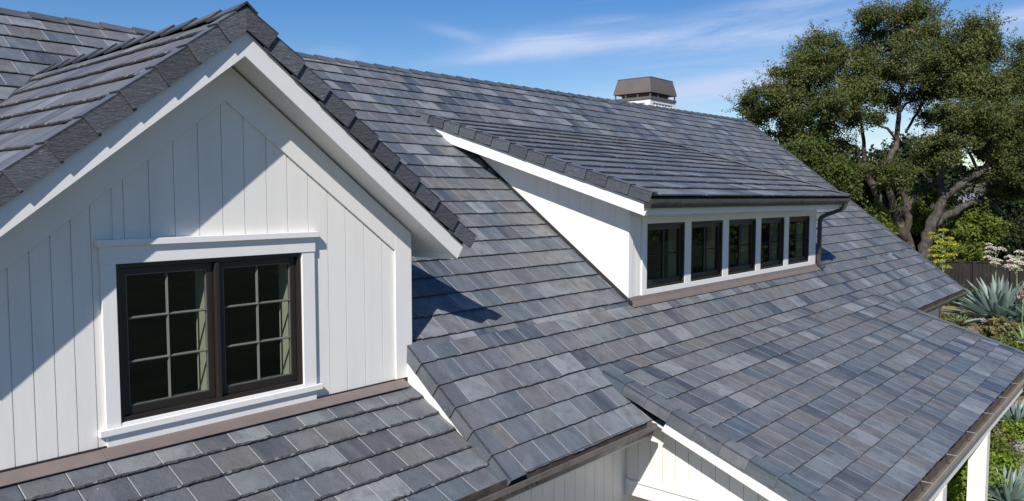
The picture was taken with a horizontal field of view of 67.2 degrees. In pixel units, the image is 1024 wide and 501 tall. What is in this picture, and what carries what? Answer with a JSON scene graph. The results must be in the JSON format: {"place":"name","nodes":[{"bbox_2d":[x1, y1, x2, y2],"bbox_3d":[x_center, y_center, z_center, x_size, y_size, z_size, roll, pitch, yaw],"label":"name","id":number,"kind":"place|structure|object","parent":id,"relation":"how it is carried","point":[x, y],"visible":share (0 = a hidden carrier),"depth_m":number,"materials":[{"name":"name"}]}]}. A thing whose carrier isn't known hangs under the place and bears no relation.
{"place":"outdoors","nodes":[
{"label":"outdoors","id":0,"kind":"place"},
{"bbox_2d":[0,0,1023,169],"label":"sky","id":1,"kind":"structure","parent":0,"point":[707,48],"materials":[{"name":"blue"}]},
{"bbox_2d":[953,194,980,207],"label":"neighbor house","id":2,"kind":"structure","parent":0,"point":[966,198],"depth_m":65.77,"materials":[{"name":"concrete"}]},
{"bbox_2d":[955,168,995,193],"bbox_3d":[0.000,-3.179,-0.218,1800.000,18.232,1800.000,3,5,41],"label":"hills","id":3,"kind":"structure","parent":0,"point":[978,189],"depth_m":162.71,"materials":[{"name":"grey"}]},
{"bbox_2d":[933,263,1023,431],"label":"ground","id":4,"kind":"structure","parent":0,"point":[955,307],"depth_m":25.17,"materials":[{"name":"soil"}]},
{"bbox_2d":[0,1,1023,500],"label":"house","id":5,"kind":"structure","parent":4,"relation":"on","point":[246,253],"depth_m":7.59,"materials":[{"name":"tile"}]},
{"bbox_2d":[116,253,302,421],"bbox_3d":[-2.319,0.599,5.931,0.250,1.140,1.509,3,5,41],"label":"window","id":6,"kind":"structure","parent":5,"relation":"in","point":[209,276],"depth_m":5.88,"materials":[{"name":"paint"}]},
{"bbox_2d":[647,222,684,288],"bbox_3d":[2.104,0.049,11.056,0.247,0.936,1.106,3,5,41],"label":"window","id":7,"kind":"structure","parent":5,"relation":"in","point":[676,230],"depth_m":11.34,"materials":[{"name":"glass"}]},
{"bbox_2d":[691,220,722,280],"bbox_3d":[2.925,-0.016,12.002,0.247,0.936,1.094,3,5,41],"label":"window","id":8,"kind":"structure","parent":5,"relation":"in","point":[713,269],"depth_m":12.29,"materials":[{"name":"glass"}]},
{"bbox_2d":[728,218,755,274],"bbox_3d":[3.755,-0.081,12.958,0.247,0.936,1.100,3,5,41],"label":"window","id":9,"kind":"structure","parent":5,"relation":"in","point":[747,227],"depth_m":13.25,"materials":[{"name":"glass"}]},
{"bbox_2d":[760,217,783,268],"bbox_3d":[4.580,-0.147,13.908,0.247,0.936,1.086,3,5,41],"label":"window","id":10,"kind":"structure","parent":5,"relation":"in","point":[776,239],"depth_m":14.19,"materials":[{"name":"glass"}]},
{"bbox_2d":[788,216,809,264],"bbox_3d":[5.411,-0.212,14.865,0.247,0.936,1.100,3,5,41],"label":"window","id":11,"kind":"structure","parent":5,"relation":"in","point":[802,222],"depth_m":15.16,"materials":[{"name":"glass"}]},
{"bbox_2d":[780,117,869,201],"bbox_3d":[11.437,-1.410,29.578,3.815,7.152,3.447,0,4,6],"label":"bay tree","id":12,"kind":"object","parent":4,"relation":"on","point":[835,171],"visible":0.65,"depth_m":28.47,"materials":[{"name":"green plant"}]},
{"bbox_2d":[830,146,870,162],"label":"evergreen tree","id":13,"kind":"object","parent":4,"relation":"on","point":[846,157],"visible":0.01,"depth_m":44.07,"materials":[{"name":"green plant"}]},
{"bbox_2d":[718,0,994,249],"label":"oak tree","id":14,"kind":"object","parent":4,"relation":"on","point":[792,107],"visible":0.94,"depth_m":31.04,"materials":[{"name":"green plant"}]},
{"bbox_2d":[857,194,903,234],"bbox_3d":[14.515,-0.107,31.053,2.128,4.456,1.825,0,4,4],"label":"shrub","id":15,"kind":"object","parent":4,"relation":"on","point":[885,221],"visible":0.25,"depth_m":30.84,"materials":[{"name":"green plant"}]},
{"bbox_2d":[846,141,925,244],"bbox_3d":[18.779,-2.354,40.395,6.122,6.776,5.328,0,4,-1],"label":"evergreen tree","id":16,"kind":"object","parent":4,"relation":"on","point":[867,191],"visible":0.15,"depth_m":39.18,"materials":[{"name":"green plant"}]},
{"bbox_2d":[868,123,954,250],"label":"evergreen tree","id":17,"kind":"object","parent":4,"relation":"on","point":[906,153],"visible":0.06,"depth_m":42.17,"materials":[{"name":"green plant"}]},
{"bbox_2d":[896,169,945,235],"bbox_3d":[18.497,-0.964,35.098,2.386,5.460,2.047,-1,4,-14],"label":"shrub","id":18,"kind":"object","parent":4,"relation":"on","point":[920,211],"visible":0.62,"depth_m":34.67,"materials":[{"name":"green plant"}]},
{"bbox_2d":[899,145,975,263],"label":"evergreen tree","id":19,"kind":"object","parent":4,"relation":"on","point":[948,181],"visible":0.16,"depth_m":40.81,"materials":[{"name":"green plant"}]},
{"bbox_2d":[926,228,958,314],"bbox_3d":[15.067,0.746,27.041,1.003,3.094,0.790,1,4,18],"label":"flower stalk","id":20,"kind":"object","parent":4,"relation":"on","point":[943,243],"visible":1,"depth_m":26.92,"materials":[{"name":"yellow plant"}]},
{"bbox_2d":[930,256,963,275],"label":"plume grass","id":21,"kind":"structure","parent":4,"relation":"on","point":[941,263],"depth_m":30.39,"materials":[{"name":"plant"}]},
{"bbox_2d":[940,310,978,327],"bbox_3d":[14.066,2.167,24.917,1.709,0.477,1.687,-1,4,-15],"label":"ground shrub","id":22,"kind":"object","parent":4,"relation":"on","point":[943,316],"visible":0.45,"depth_m":24.81,"materials":[{"name":"green plant"}]},
{"bbox_2d":[946,314,977,324],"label":"agave","id":23,"kind":"object","parent":4,"relation":"on","point":[961,322],"visible":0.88,"depth_m":24.43,"materials":[{"name":"green plant"}]},
{"bbox_2d":[904,2,1023,259],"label":"oak tree","id":24,"kind":"object","parent":4,"relation":"on","point":[987,125],"visible":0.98,"depth_m":29.93,"materials":[{"name":"green plant"}]},
{"bbox_2d":[950,285,980,306],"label":"ground shrub","id":25,"kind":"object","parent":4,"relation":"on","point":[972,290],"visible":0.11,"depth_m":29.12,"materials":[{"name":"green plant"}]},
{"bbox_2d":[932,197,1014,276],"bbox_3d":[18.678,-0.056,31.278,2.697,4.258,3.086,3,5,41],"label":"shrub","id":26,"kind":"object","parent":4,"relation":"on","point":[972,231],"visible":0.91,"depth_m":31.05,"materials":[{"name":"green plant"}]},
{"bbox_2d":[951,189,1003,219],"bbox_3d":[20.665,-0.504,34.246,2.099,4.515,2.186,3,5,41],"label":"shrub","id":27,"kind":"object","parent":4,"relation":"on","point":[994,208],"visible":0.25,"depth_m":33.63,"materials":[{"name":"green plant"}]},
{"bbox_2d":[946,458,1009,500],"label":"ground shrub","id":28,"kind":"object","parent":4,"relation":"on","point":[957,487],"visible":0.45,"depth_m":13.28,"materials":[{"name":"green plant"}]},
{"bbox_2d":[936,261,1023,301],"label":"fence","id":29,"kind":"object","parent":4,"relation":"on","point":[974,268],"visible":0.3,"depth_m":30.12,"materials":[{"name":"brown wood"}]},
{"bbox_2d":[940,275,1023,323],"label":"agave","id":30,"kind":"object","parent":4,"relation":"on","point":[989,301],"visible":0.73,"depth_m":24.77,"materials":[{"name":"green plant"}]},
{"bbox_2d":[944,173,1023,260],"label":"evergreen tree","id":31,"kind":"object","parent":4,"relation":"on","point":[1017,210],"visible":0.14,"depth_m":36.06,"materials":[{"name":"green plant"}]},
{"bbox_2d":[982,243,1006,280],"bbox_3d":[16.226,1.064,25.997,0.730,2.634,0.724,3,5,41],"label":"flower stalk","id":32,"kind":"object","parent":4,"relation":"on","point":[994,261],"visible":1,"depth_m":25.88,"materials":[{"name":"white plant"}]},
{"bbox_2d":[975,314,1023,341],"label":"ground shrub","id":33,"kind":"object","parent":4,"relation":"on","point":[996,324],"visible":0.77,"depth_m":22.39,"materials":[{"name":"green plant"}]},
{"bbox_2d":[989,427,1011,461],"bbox_3d":[9.429,3.760,16.195,1.905,1.401,2.527,3,5,41],"label":"ground shrub","id":34,"kind":"object","parent":4,"relation":"on","point":[998,449],"visible":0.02,"depth_m":15.58,"materials":[{"name":"green plant"}]},
{"bbox_2d":[985,282,1023,322],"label":"agave","id":35,"kind":"object","parent":4,"relation":"on","point":[1020,310],"visible":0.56,"depth_m":24.28,"materials":[{"name":"green plant"}]},
{"bbox_2d":[987,465,1023,500],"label":"agave","id":36,"kind":"object","parent":4,"relation":"on","point":[1010,490],"visible":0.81,"depth_m":13.64,"materials":[{"name":"green plant"}]},
{"bbox_2d":[988,431,1023,485],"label":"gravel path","id":37,"kind":"structure","parent":4,"relation":"on","point":[1020,445],"depth_m":16.54,"materials":[{"name":"grey gravel"}]},
{"bbox_2d":[989,210,1023,275],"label":"shrub","id":38,"kind":"object","parent":4,"relation":"on","point":[1014,239],"visible":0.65,"depth_m":31.10,"materials":[{"name":"green plant"}]},
{"bbox_2d":[989,451,1023,475],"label":"ground shrub","id":39,"kind":"object","parent":4,"relation":"on","point":[1008,461],"visible":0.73,"depth_m":15.13,"materials":[{"name":"green plant"}]},
{"bbox_2d":[992,323,1023,342],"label":"agave","id":40,"kind":"object","parent":4,"relation":"on","point":[1017,335],"visible":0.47,"depth_m":21.71,"materials":[{"name":"green plant"}]},
{"bbox_2d":[993,433,1023,457],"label":"ground shrub","id":41,"kind":"object","parent":4,"relation":"on","point":[1008,441],"visible":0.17,"depth_m":16.32,"materials":[{"name":"green plant"}]},
{"bbox_2d":[993,332,1023,350],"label":"ground shrub","id":42,"kind":"object","parent":4,"relation":"on","point":[1016,343],"visible":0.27,"depth_m":20.93,"materials":[{"name":"green plant"}]},
{"bbox_2d":[996,418,1023,441],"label":"ground shrub","id":43,"kind":"object","parent":4,"relation":"on","point":[1017,429],"visible":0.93,"depth_m":17.13,"materials":[{"name":"green plant"}]},
{"bbox_2d":[997,26,1023,103],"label":"oak tree","id":44,"kind":"object","parent":4,"relation":"on","point":[1018,52],"visible":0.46,"depth_m":35.74,"materials":[{"name":"green plant"}]},
{"bbox_2d":[997,399,1023,425],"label":"agave","id":45,"kind":"object","parent":4,"relation":"on","point":[1015,412],"visible":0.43,"depth_m":17.64,"materials":[{"name":"green plant"}]},
{"bbox_2d":[1002,250,1023,302],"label":"flower stalk","id":46,"kind":"object","parent":4,"relation":"on","point":[1014,265],"visible":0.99,"depth_m":25.92,"materials":[{"name":"white plant"}]},
{"bbox_2d":[1016,286,1023,323],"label":"flower stalk","id":47,"kind":"object","parent":4,"relation":"on","point":[1022,298],"visible":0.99,"depth_m":23.93,"materials":[{"name":"green plant"}]}
]}

